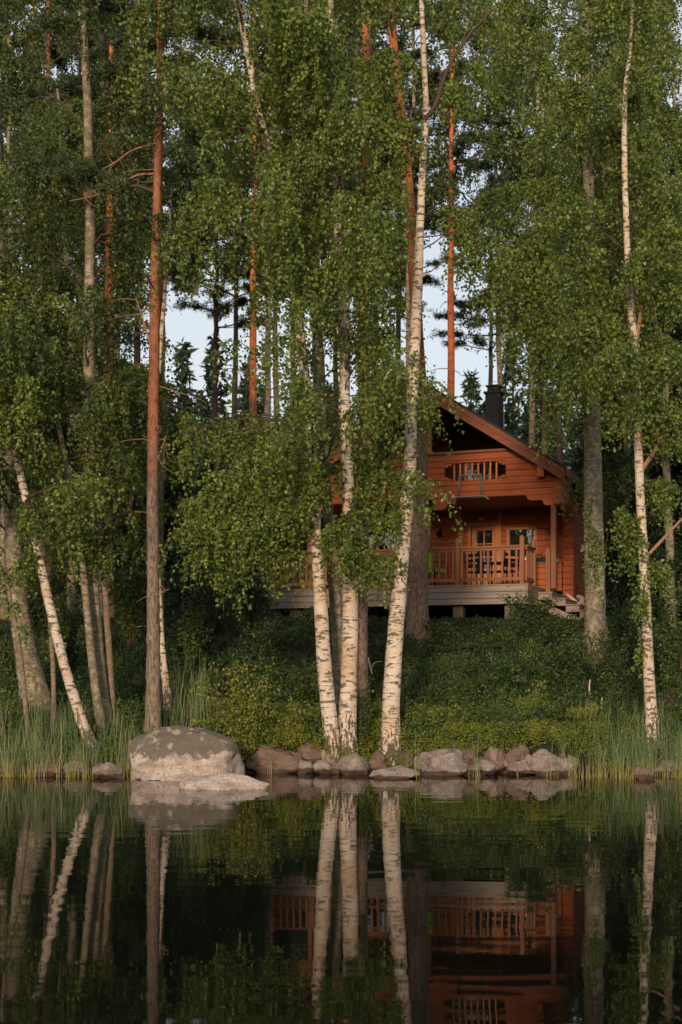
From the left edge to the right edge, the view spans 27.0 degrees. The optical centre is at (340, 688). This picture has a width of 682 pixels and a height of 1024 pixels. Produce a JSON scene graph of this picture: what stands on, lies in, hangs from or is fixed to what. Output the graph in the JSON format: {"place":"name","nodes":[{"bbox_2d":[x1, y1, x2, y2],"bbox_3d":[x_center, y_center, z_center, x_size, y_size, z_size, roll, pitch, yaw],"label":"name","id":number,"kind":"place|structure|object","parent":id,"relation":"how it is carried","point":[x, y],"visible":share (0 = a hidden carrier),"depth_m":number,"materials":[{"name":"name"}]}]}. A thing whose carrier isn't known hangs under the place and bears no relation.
{"place":"outdoors","nodes":[
{"label":"outdoors","id":0,"kind":"place"},
{"bbox_2d":[0,772,681,1023],"bbox_3d":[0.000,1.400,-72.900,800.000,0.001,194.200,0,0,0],"label":"lake water","id":1,"kind":"structure","parent":0,"point":[317,898],"depth_m":9.41,"materials":[{"name":"black liquid"}]},
{"bbox_2d":[0,676,143,777],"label":"reeds","id":2,"kind":"object","parent":1,"relation":"on","point":[32,750],"visible":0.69,"depth_m":23.57,"materials":[{"name":"green plant"}]},
{"bbox_2d":[91,762,126,777],"bbox_3d":[-3.655,1.310,22.464,0.547,0.321,0.492,0,0,-22],"label":"rock","id":3,"kind":"object","parent":1,"relation":"in","point":[106,770],"visible":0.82,"depth_m":22.28,"materials":[{"name":"stone"}]},
{"bbox_2d":[98,652,225,773],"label":"grass","id":4,"kind":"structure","parent":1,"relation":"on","point":[196,706],"depth_m":24.90,"materials":[{"name":"green plant"}]},
{"bbox_2d":[179,773,269,789],"bbox_3d":[-1.637,1.380,20.078,1.302,0.379,0.691,0,0,6],"label":"rock","id":5,"kind":"object","parent":1,"relation":"on","point":[228,781],"visible":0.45,"depth_m":19.88,"materials":[{"name":"stone"}]},
{"bbox_2d":[114,722,575,778],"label":"reeds","id":6,"kind":"object","parent":1,"relation":"on","point":[569,772],"visible":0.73,"depth_m":22.73,"materials":[{"name":"green plant"}]},
{"bbox_2d":[367,765,419,778],"bbox_3d":[0.828,1.353,22.405,0.837,0.291,0.472,0,0,7],"label":"rock","id":7,"kind":"object","parent":1,"relation":"on","point":[398,772],"visible":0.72,"depth_m":22.23,"materials":[{"name":"stone"}]},
{"bbox_2d":[502,760,534,774],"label":"rock","id":8,"kind":"object","parent":1,"relation":"in","point":[524,767],"visible":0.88,"depth_m":23.16,"materials":[{"name":"stone"}]},
{"bbox_2d":[538,687,681,779],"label":"reeds","id":9,"kind":"object","parent":1,"relation":"on","point":[675,755],"visible":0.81,"depth_m":23.18,"materials":[{"name":"green plant"}]},
{"bbox_2d":[0,601,681,772],"bbox_3d":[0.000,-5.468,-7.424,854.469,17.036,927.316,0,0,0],"label":"ground","id":10,"kind":"structure","parent":0,"point":[550,748],"depth_m":28.14,"materials":[{"name":"green plant"}]},
{"bbox_2d":[0,633,40,704],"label":"bush","id":11,"kind":"object","parent":10,"relation":"on","point":[9,677],"visible":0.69,"depth_m":26.88,"materials":[{"name":"green plant"}]},
{"bbox_2d":[0,555,41,741],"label":"birch tree","id":12,"kind":"object","parent":10,"relation":"on","point":[13,605],"visible":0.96,"depth_m":24.57,"materials":[{"name":"green plant"}]},
{"bbox_2d":[8,539,70,734],"bbox_3d":[-5.289,-0.721,25.009,1.089,3.913,1.291,0,0,0],"label":"birch tree","id":13,"kind":"object","parent":10,"relation":"on","point":[64,627],"visible":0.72,"depth_m":24.86,"materials":[{"name":"green plant"}]},
{"bbox_2d":[0,542,80,638],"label":"bush","id":14,"kind":"object","parent":10,"relation":"on","point":[38,620],"visible":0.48,"depth_m":32.92,"materials":[{"name":"green plant"}]},
{"bbox_2d":[0,37,84,619],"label":"birch tree","id":15,"kind":"object","parent":10,"relation":"on","point":[8,91],"visible":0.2,"depth_m":37.06,"materials":[{"name":"green plant"}]},
{"bbox_2d":[0,0,115,716],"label":"birch tree","id":16,"kind":"object","parent":10,"relation":"on","point":[36,682],"visible":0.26,"depth_m":26.46,"materials":[{"name":"green plant"}]},
{"bbox_2d":[42,591,86,672],"bbox_3d":[-5.585,-1.109,29.399,1.145,1.805,0.796,0,0,45],"label":"bush","id":17,"kind":"object","parent":10,"relation":"on","point":[70,653],"visible":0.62,"depth_m":29.41,"materials":[{"name":"green plant"}]},
{"bbox_2d":[0,285,130,738],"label":"birch tree","id":18,"kind":"object","parent":10,"relation":"on","point":[93,674],"visible":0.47,"depth_m":24.76,"materials":[{"name":"green plant"}]},
{"bbox_2d":[0,275,135,761],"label":"birch tree","id":19,"kind":"object","parent":10,"relation":"on","point":[19,415],"visible":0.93,"depth_m":23.96,"materials":[{"name":"green plant"}]},
{"bbox_2d":[52,331,84,617],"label":"spruce tree","id":20,"kind":"object","parent":10,"relation":"on","point":[63,585],"visible":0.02,"depth_m":46.38,"materials":[{"name":"green plant"}]},
{"bbox_2d":[0,1,142,415],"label":"birch tree","id":21,"kind":"object","parent":10,"relation":"on","point":[40,56],"visible":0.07,"depth_m":44.96,"materials":[{"name":"green plant"}]},
{"bbox_2d":[0,0,151,618],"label":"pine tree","id":22,"kind":"object","parent":10,"relation":"on","point":[55,56],"visible":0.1,"depth_m":44.23,"materials":[{"name":"green plant"}]},
{"bbox_2d":[0,88,163,621],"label":"birch tree","id":23,"kind":"object","parent":10,"relation":"on","point":[75,103],"visible":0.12,"depth_m":34.69,"materials":[{"name":"green plant"}]},
{"bbox_2d":[0,0,198,731],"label":"birch tree","id":24,"kind":"object","parent":10,"relation":"on","point":[123,236],"visible":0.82,"depth_m":24.80,"materials":[{"name":"green plant"}]},
{"bbox_2d":[25,92,174,615],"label":"birch tree","id":25,"kind":"object","parent":10,"relation":"on","point":[80,256],"visible":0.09,"depth_m":40.82,"materials":[{"name":"green plant"}]},
{"bbox_2d":[3,0,210,617],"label":"pine tree","id":26,"kind":"object","parent":10,"relation":"on","point":[69,89],"visible":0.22,"depth_m":39.99,"materials":[{"name":"green plant"}]},
{"bbox_2d":[55,367,180,722],"bbox_3d":[-3.897,-2.313,25.221,2.246,6.679,1.518,0,0,0],"label":"birch tree","id":27,"kind":"object","parent":10,"relation":"on","point":[130,483],"visible":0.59,"depth_m":25.32,"materials":[{"name":"green plant"}]},
{"bbox_2d":[29,0,212,378],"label":"birch tree","id":28,"kind":"object","parent":10,"relation":"on","point":[173,163],"visible":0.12,"depth_m":43.76,"materials":[{"name":"green plant"}]},
{"bbox_2d":[76,374,177,619],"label":"spruce tree","id":29,"kind":"object","parent":10,"relation":"on","point":[134,508],"visible":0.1,"depth_m":42.68,"materials":[{"name":"green plant"}]},
{"bbox_2d":[0,0,258,733],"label":"pine tree","id":30,"kind":"object","parent":10,"relation":"on","point":[153,656],"visible":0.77,"depth_m":24.71,"materials":[{"name":"brown plant"}]},
{"bbox_2d":[95,235,170,519],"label":"birch tree","id":31,"kind":"object","parent":10,"relation":"on","point":[103,286],"visible":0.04,"depth_m":57.83,"materials":[{"name":"green plant"}]},
{"bbox_2d":[99,548,169,647],"bbox_3d":[-4.775,-2.066,32.034,1.823,2.313,0.981,0,0,0],"label":"bush","id":32,"kind":"object","parent":10,"relation":"on","point":[128,615],"visible":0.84,"depth_m":31.94,"materials":[{"name":"green plant"}]},
{"bbox_2d":[56,28,230,501],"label":"pine tree","id":33,"kind":"object","parent":10,"relation":"on","point":[137,357],"visible":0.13,"depth_m":46.95,"materials":[{"name":"green plant"}]},
{"bbox_2d":[65,0,224,672],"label":"pine tree","id":34,"kind":"object","parent":10,"relation":"on","point":[160,496],"visible":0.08,"depth_m":29.46,"materials":[{"name":"brown plant"}]},
{"bbox_2d":[95,185,219,710],"bbox_3d":[-3.474,-4.344,26.157,2.331,10.111,2.486,0,0,-34],"label":"birch tree","id":35,"kind":"object","parent":10,"relation":"on","point":[186,417],"visible":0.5,"depth_m":26.35,"materials":[{"name":"green plant"}]},
{"bbox_2d":[100,0,225,578],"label":"birch tree","id":36,"kind":"object","parent":10,"relation":"on","point":[168,31],"visible":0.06,"depth_m":59.87,"materials":[{"name":"green plant"}]},
{"bbox_2d":[143,413,201,614],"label":"spruce tree","id":37,"kind":"object","parent":10,"relation":"on","point":[178,488],"visible":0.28,"depth_m":45.79,"materials":[{"name":"green plant"}]},
{"bbox_2d":[129,725,244,780],"bbox_3d":[-2.406,1.229,22.395,1.830,1.332,1.495,0,0,3],"label":"boulder","id":38,"kind":"object","parent":10,"relation":"on","point":[175,753],"visible":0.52,"depth_m":21.84,"materials":[{"name":"stone"}]},
{"bbox_2d":[164,583,215,669],"bbox_3d":[-3.223,-1.311,29.534,1.157,1.820,0.697,0,0,10],"label":"bush","id":39,"kind":"object","parent":10,"relation":"on","point":[189,638],"visible":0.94,"depth_m":29.56,"materials":[{"name":"green plant"}]},
{"bbox_2d":[164,506,225,620],"bbox_3d":[-3.769,-2.965,35.884,2.152,3.307,2.122,0,0,13],"label":"young spruce","id":40,"kind":"object","parent":10,"relation":"on","point":[176,589],"visible":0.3,"depth_m":35.77,"materials":[{"name":"green plant"}]},
{"bbox_2d":[144,95,271,443],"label":"pine tree","id":41,"kind":"object","parent":10,"relation":"on","point":[239,302],"visible":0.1,"depth_m":55.99,"materials":[{"name":"green plant"}]},
{"bbox_2d":[194,452,224,598],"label":"spruce tree","id":42,"kind":"object","parent":10,"relation":"on","point":[205,470],"visible":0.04,"depth_m":49.86,"materials":[{"name":"green plant"}]},
{"bbox_2d":[144,155,280,500],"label":"pine tree","id":43,"kind":"object","parent":10,"relation":"on","point":[217,315],"visible":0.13,"depth_m":59.86,"materials":[{"name":"green plant"}]},
{"bbox_2d":[193,542,257,654],"bbox_3d":[-2.562,-1.949,31.420,1.674,2.718,1.650,0,0,3],"label":"young spruce","id":44,"kind":"object","parent":10,"relation":"on","point":[220,624],"visible":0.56,"depth_m":31.32,"materials":[{"name":"green plant"}]},
{"bbox_2d":[190,657,286,768],"bbox_3d":[-1.719,0.414,23.776,1.426,1.930,1.067,0,0,29],"label":"bush","id":45,"kind":"object","parent":10,"relation":"on","point":[241,737],"visible":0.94,"depth_m":23.70,"materials":[{"name":"green plant"}]},
{"bbox_2d":[163,9,318,608],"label":"pine tree","id":46,"kind":"object","parent":10,"relation":"on","point":[192,136],"visible":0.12,"depth_m":45.82,"materials":[{"name":"green plant"}]},
{"bbox_2d":[203,414,279,617],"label":"spruce tree","id":47,"kind":"object","parent":10,"relation":"on","point":[242,423],"visible":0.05,"depth_m":43.90,"materials":[{"name":"green plant"}]},
{"bbox_2d":[214,526,288,634],"bbox_3d":[-2.122,-2.527,33.401,2.033,3.080,2.004,0,0,5],"label":"young spruce","id":48,"kind":"object","parent":10,"relation":"on","point":[252,618],"visible":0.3,"depth_m":33.33,"materials":[{"name":"green plant"}]},
{"bbox_2d":[232,652,285,693],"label":"bush","id":49,"kind":"object","parent":10,"relation":"on","point":[259,674],"visible":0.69,"depth_m":27.36,"materials":[{"name":"green plant"}]},
{"bbox_2d":[182,0,350,615],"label":"birch tree","id":50,"kind":"object","parent":10,"relation":"on","point":[267,409],"visible":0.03,"depth_m":46.91,"materials":[{"name":"green plant"}]},
{"bbox_2d":[237,613,304,656],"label":"bush","id":51,"kind":"object","parent":10,"relation":"on","point":[276,638],"visible":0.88,"depth_m":30.58,"materials":[{"name":"green plant"}]},
{"bbox_2d":[245,745,301,773],"bbox_3d":[-1.099,1.258,23.935,0.957,0.651,0.801,0,0,8],"label":"rock","id":52,"kind":"object","parent":10,"relation":"on","point":[261,759],"visible":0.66,"depth_m":23.59,"materials":[{"name":"brown stone"}]},
{"bbox_2d":[100,0,464,762],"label":"birch tree","id":53,"kind":"object","parent":10,"relation":"on","point":[240,524],"visible":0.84,"depth_m":23.54,"materials":[{"name":"green plant"}]},
{"bbox_2d":[216,98,349,571],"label":"pine tree","id":54,"kind":"object","parent":10,"relation":"on","point":[246,288],"visible":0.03,"depth_m":54.60,"materials":[{"name":"green plant"}]},
{"bbox_2d":[216,120,356,415],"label":"pine tree","id":55,"kind":"object","parent":10,"relation":"on","point":[275,391],"visible":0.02,"depth_m":52.89,"materials":[{"name":"green plant"}]},
{"bbox_2d":[274,692,316,742],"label":"bush","id":56,"kind":"object","parent":10,"relation":"on","point":[292,720],"visible":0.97,"depth_m":24.08,"materials":[{"name":"green plant"}]},
{"bbox_2d":[286,660,318,707],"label":"bush","id":57,"kind":"object","parent":10,"relation":"on","point":[302,684],"visible":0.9,"depth_m":26.48,"materials":[{"name":"green plant"}]},
{"bbox_2d":[187,0,427,713],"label":"birch tree","id":58,"kind":"object","parent":10,"relation":"on","point":[335,604],"visible":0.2,"depth_m":25.19,"materials":[{"name":"green plant"}]},
{"bbox_2d":[297,743,323,763],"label":"rock","id":59,"kind":"object","parent":10,"relation":"on","point":[310,752],"visible":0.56,"depth_m":23.85,"materials":[{"name":"brown stone"}]},
{"bbox_2d":[41,288,583,588],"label":"wood","id":60,"kind":"object","parent":10,"relation":"on","point":[202,409],"visible":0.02,"depth_m":91.12,"materials":[{"name":"green plant"}]},
{"bbox_2d":[190,0,465,756],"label":"birch tree","id":61,"kind":"object","parent":10,"relation":"on","point":[355,552],"visible":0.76,"depth_m":23.39,"materials":[{"name":"green plant"}]},
{"bbox_2d":[253,0,402,701],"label":"pine tree","id":62,"kind":"object","parent":10,"relation":"on","point":[362,669],"visible":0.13,"depth_m":27.17,"materials":[{"name":"brown plant"}]},
{"bbox_2d":[0,614,681,768],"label":"ground cover","id":63,"kind":"object","parent":10,"relation":"on","point":[130,656],"visible":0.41,"depth_m":27.77,"materials":[{"name":"green plant"}]},
{"bbox_2d":[338,753,368,774],"bbox_3d":[0.206,1.289,23.309,0.529,0.486,0.550,0,0,1],"label":"rock","id":64,"kind":"object","parent":10,"relation":"on","point":[353,764],"visible":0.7,"depth_m":23.13,"materials":[{"name":"stone"}]},
{"bbox_2d":[274,3,435,384],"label":"birch tree","id":65,"kind":"object","parent":10,"relation":"on","point":[344,176],"visible":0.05,"depth_m":49.59,"materials":[{"name":"green plant"}]},
{"bbox_2d":[307,163,429,380],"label":"pine tree","id":66,"kind":"object","parent":10,"relation":"on","point":[401,248],"visible":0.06,"depth_m":51.51,"materials":[{"name":"green plant"}]},
{"bbox_2d":[357,670,381,746],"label":"bush","id":67,"kind":"object","parent":10,"relation":"on","point":[364,719],"visible":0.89,"depth_m":24.39,"materials":[{"name":"green plant"}]},
{"bbox_2d":[258,0,509,645],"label":"pine tree","id":68,"kind":"object","parent":10,"relation":"on","point":[417,609],"visible":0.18,"depth_m":32.13,"materials":[{"name":"brown plant"}]},
{"bbox_2d":[326,74,460,363],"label":"pine tree","id":69,"kind":"object","parent":10,"relation":"on","point":[435,262],"visible":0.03,"depth_m":56.94,"materials":[{"name":"green plant"}]},
{"bbox_2d":[342,0,486,368],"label":"birch tree","id":70,"kind":"object","parent":10,"relation":"on","point":[437,186],"visible":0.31,"depth_m":47.46,"materials":[{"name":"green plant"}]},
{"bbox_2d":[403,629,426,665],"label":"bush","id":71,"kind":"object","parent":10,"relation":"on","point":[408,650],"visible":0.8,"depth_m":29.56,"materials":[{"name":"green plant"}]},
{"bbox_2d":[316,0,523,766],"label":"birch tree","id":72,"kind":"object","parent":10,"relation":"on","point":[450,92],"visible":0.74,"depth_m":24.20,"materials":[{"name":"green plant"}]},
{"bbox_2d":[413,748,468,775],"bbox_3d":[1.671,1.271,23.404,0.974,0.596,1.000,0,0,5],"label":"rock","id":73,"kind":"object","parent":10,"relation":"on","point":[444,762],"visible":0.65,"depth_m":23.10,"materials":[{"name":"stone"}]},
{"bbox_2d":[269,384,613,619],"bbox_3d":[4.151,-4.975,42.624,8.585,7.670,12.120,0,0,20],"label":"log cabin","id":74,"kind":"object","parent":10,"relation":"on","point":[514,511],"visible":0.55,"depth_m":38.38,"materials":[{"name":"brown wood"}]},
{"bbox_2d":[468,522,497,584],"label":"door","id":75,"kind":"structure","parent":74,"relation":"in","point":[486,534],"depth_m":40.74,"materials":[{"name":"brown wood"}]},
{"bbox_2d":[507,526,536,559],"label":"window","id":76,"kind":"structure","parent":74,"relation":"in","point":[513,533],"depth_m":40.34,"materials":[{"name":"orange glass"}]},
{"bbox_2d":[418,613,473,648],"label":"bush","id":77,"kind":"object","parent":10,"relation":"on","point":[437,635],"visible":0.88,"depth_m":31.52,"materials":[{"name":"green plant"}]},
{"bbox_2d":[429,647,475,678],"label":"bush","id":78,"kind":"object","parent":10,"relation":"on","point":[454,671],"visible":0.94,"depth_m":28.25,"materials":[{"name":"green plant"}]},
{"bbox_2d":[369,0,544,618],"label":"pine tree","id":79,"kind":"object","parent":10,"relation":"on","point":[469,138],"visible":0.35,"depth_m":46.92,"materials":[{"name":"green plant"}]},
{"bbox_2d":[445,678,479,713],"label":"bush","id":80,"kind":"object","parent":10,"relation":"on","point":[466,700],"visible":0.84,"depth_m":25.72,"materials":[{"name":"green plant"}]},
{"bbox_2d":[467,759,498,774],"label":"rock","id":81,"kind":"object","parent":10,"relation":"on","point":[486,767],"visible":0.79,"depth_m":23.10,"materials":[{"name":"stone"}]},
{"bbox_2d":[429,172,539,384],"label":"pine tree","id":82,"kind":"object","parent":10,"relation":"on","point":[457,333],"visible":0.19,"depth_m":60.02,"materials":[{"name":"green plant"}]},
{"bbox_2d":[471,700,510,735],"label":"bush","id":83,"kind":"object","parent":10,"relation":"on","point":[494,717],"visible":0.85,"depth_m":24.42,"materials":[{"name":"green plant"}]},
{"bbox_2d":[424,0,577,429],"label":"birch tree","id":84,"kind":"object","parent":10,"relation":"on","point":[464,311],"visible":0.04,"depth_m":55.21,"materials":[{"name":"green plant"}]},
{"bbox_2d":[479,655,525,691],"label":"bush","id":85,"kind":"object","parent":10,"relation":"on","point":[506,676],"visible":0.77,"depth_m":27.20,"materials":[{"name":"green plant"}]},
{"bbox_2d":[459,126,578,454],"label":"pine tree","id":86,"kind":"object","parent":10,"relation":"on","point":[490,280],"visible":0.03,"depth_m":52.22,"materials":[{"name":"green plant"}]},
{"bbox_2d":[459,0,599,446],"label":"birch tree","id":87,"kind":"object","parent":10,"relation":"on","point":[515,161],"visible":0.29,"depth_m":45.22,"materials":[{"name":"green plant"}]},
{"bbox_2d":[504,588,566,648],"bbox_3d":[4.323,-1.505,31.563,1.081,1.494,1.134,0,0,40],"label":"bush","id":88,"kind":"object","parent":10,"relation":"on","point":[535,623],"visible":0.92,"depth_m":31.48,"materials":[{"name":"green plant"}]},
{"bbox_2d":[525,695,572,733],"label":"bush","id":89,"kind":"object","parent":10,"relation":"on","point":[554,715],"visible":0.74,"depth_m":24.41,"materials":[{"name":"green plant"}]},
{"bbox_2d":[530,749,573,775],"bbox_3d":[3.434,1.268,23.332,0.736,0.573,0.608,0,0,-33],"label":"rock","id":90,"kind":"object","parent":10,"relation":"on","point":[538,763],"visible":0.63,"depth_m":23.15,"materials":[{"name":"stone"}]},
{"bbox_2d":[537,632,591,687],"bbox_3d":[4.433,-0.568,28.095,1.077,1.166,0.802,0,0,0],"label":"bush","id":91,"kind":"object","parent":10,"relation":"on","point":[569,665],"visible":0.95,"depth_m":28.02,"materials":[{"name":"green plant"}]},
{"bbox_2d":[553,611,583,645],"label":"bush","id":92,"kind":"object","parent":10,"relation":"on","point":[575,633],"visible":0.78,"depth_m":31.77,"materials":[{"name":"green plant"}]},
{"bbox_2d":[460,0,681,663],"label":"birch tree","id":93,"kind":"object","parent":10,"relation":"on","point":[533,331],"visible":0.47,"depth_m":30.23,"materials":[{"name":"green plant"}]},
{"bbox_2d":[552,248,639,616],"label":"spruce tree","id":94,"kind":"object","parent":10,"relation":"on","point":[603,443],"visible":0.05,"depth_m":44.60,"materials":[{"name":"green plant"}]},
{"bbox_2d":[541,147,660,598],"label":"birch tree","id":95,"kind":"object","parent":10,"relation":"on","point":[607,458],"visible":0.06,"depth_m":42.22,"materials":[{"name":"green plant"}]},
{"bbox_2d":[524,0,681,755],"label":"birch tree","id":96,"kind":"object","parent":10,"relation":"on","point":[626,410],"visible":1,"depth_m":24.35,"materials":[{"name":"green plant"}]},
{"bbox_2d":[574,625,637,703],"bbox_3d":[5.081,-0.441,26.978,1.059,1.597,0.856,0,0,42],"label":"bush","id":97,"kind":"object","parent":10,"relation":"on","point":[608,680],"visible":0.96,"depth_m":26.90,"materials":[{"name":"green plant"}]},
{"bbox_2d":[540,0,681,243],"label":"birch tree","id":98,"kind":"object","parent":10,"relation":"on","point":[602,63],"visible":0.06,"depth_m":46.39,"materials":[{"name":"green plant"}]},
{"bbox_2d":[549,68,681,632],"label":"birch tree","id":99,"kind":"object","parent":10,"relation":"on","point":[625,488],"visible":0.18,"depth_m":34.04,"materials":[{"name":"green plant"}]},
{"bbox_2d":[601,593,653,669],"bbox_3d":[6.097,-1.221,30.144,1.124,1.632,0.628,0,0,0],"label":"bush","id":100,"kind":"object","parent":10,"relation":"on","point":[618,623],"visible":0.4,"depth_m":30.16,"materials":[{"name":"green plant"}]},
{"bbox_2d":[603,306,681,618],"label":"spruce tree","id":101,"kind":"object","parent":10,"relation":"on","point":[609,584],"visible":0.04,"depth_m":39.02,"materials":[{"name":"green plant"}]},
{"bbox_2d":[605,135,681,619],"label":"spruce tree","id":102,"kind":"object","parent":10,"relation":"on","point":[658,553],"visible":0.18,"depth_m":34.78,"materials":[{"name":"green plant"}]},
{"bbox_2d":[607,588,680,681],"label":"bush","id":103,"kind":"object","parent":10,"relation":"on","point":[629,624],"visible":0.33,"depth_m":29.04,"materials":[{"name":"green plant"}]},
{"bbox_2d":[650,560,681,713],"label":"bush","id":104,"kind":"object","parent":10,"relation":"on","point":[671,680],"visible":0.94,"depth_m":26.70,"materials":[{"name":"green plant"}]},
{"bbox_2d":[0,0,681,467],"label":"sky","id":105,"kind":"structure","parent":0,"point":[195,327],"materials":[{"name":"white"}]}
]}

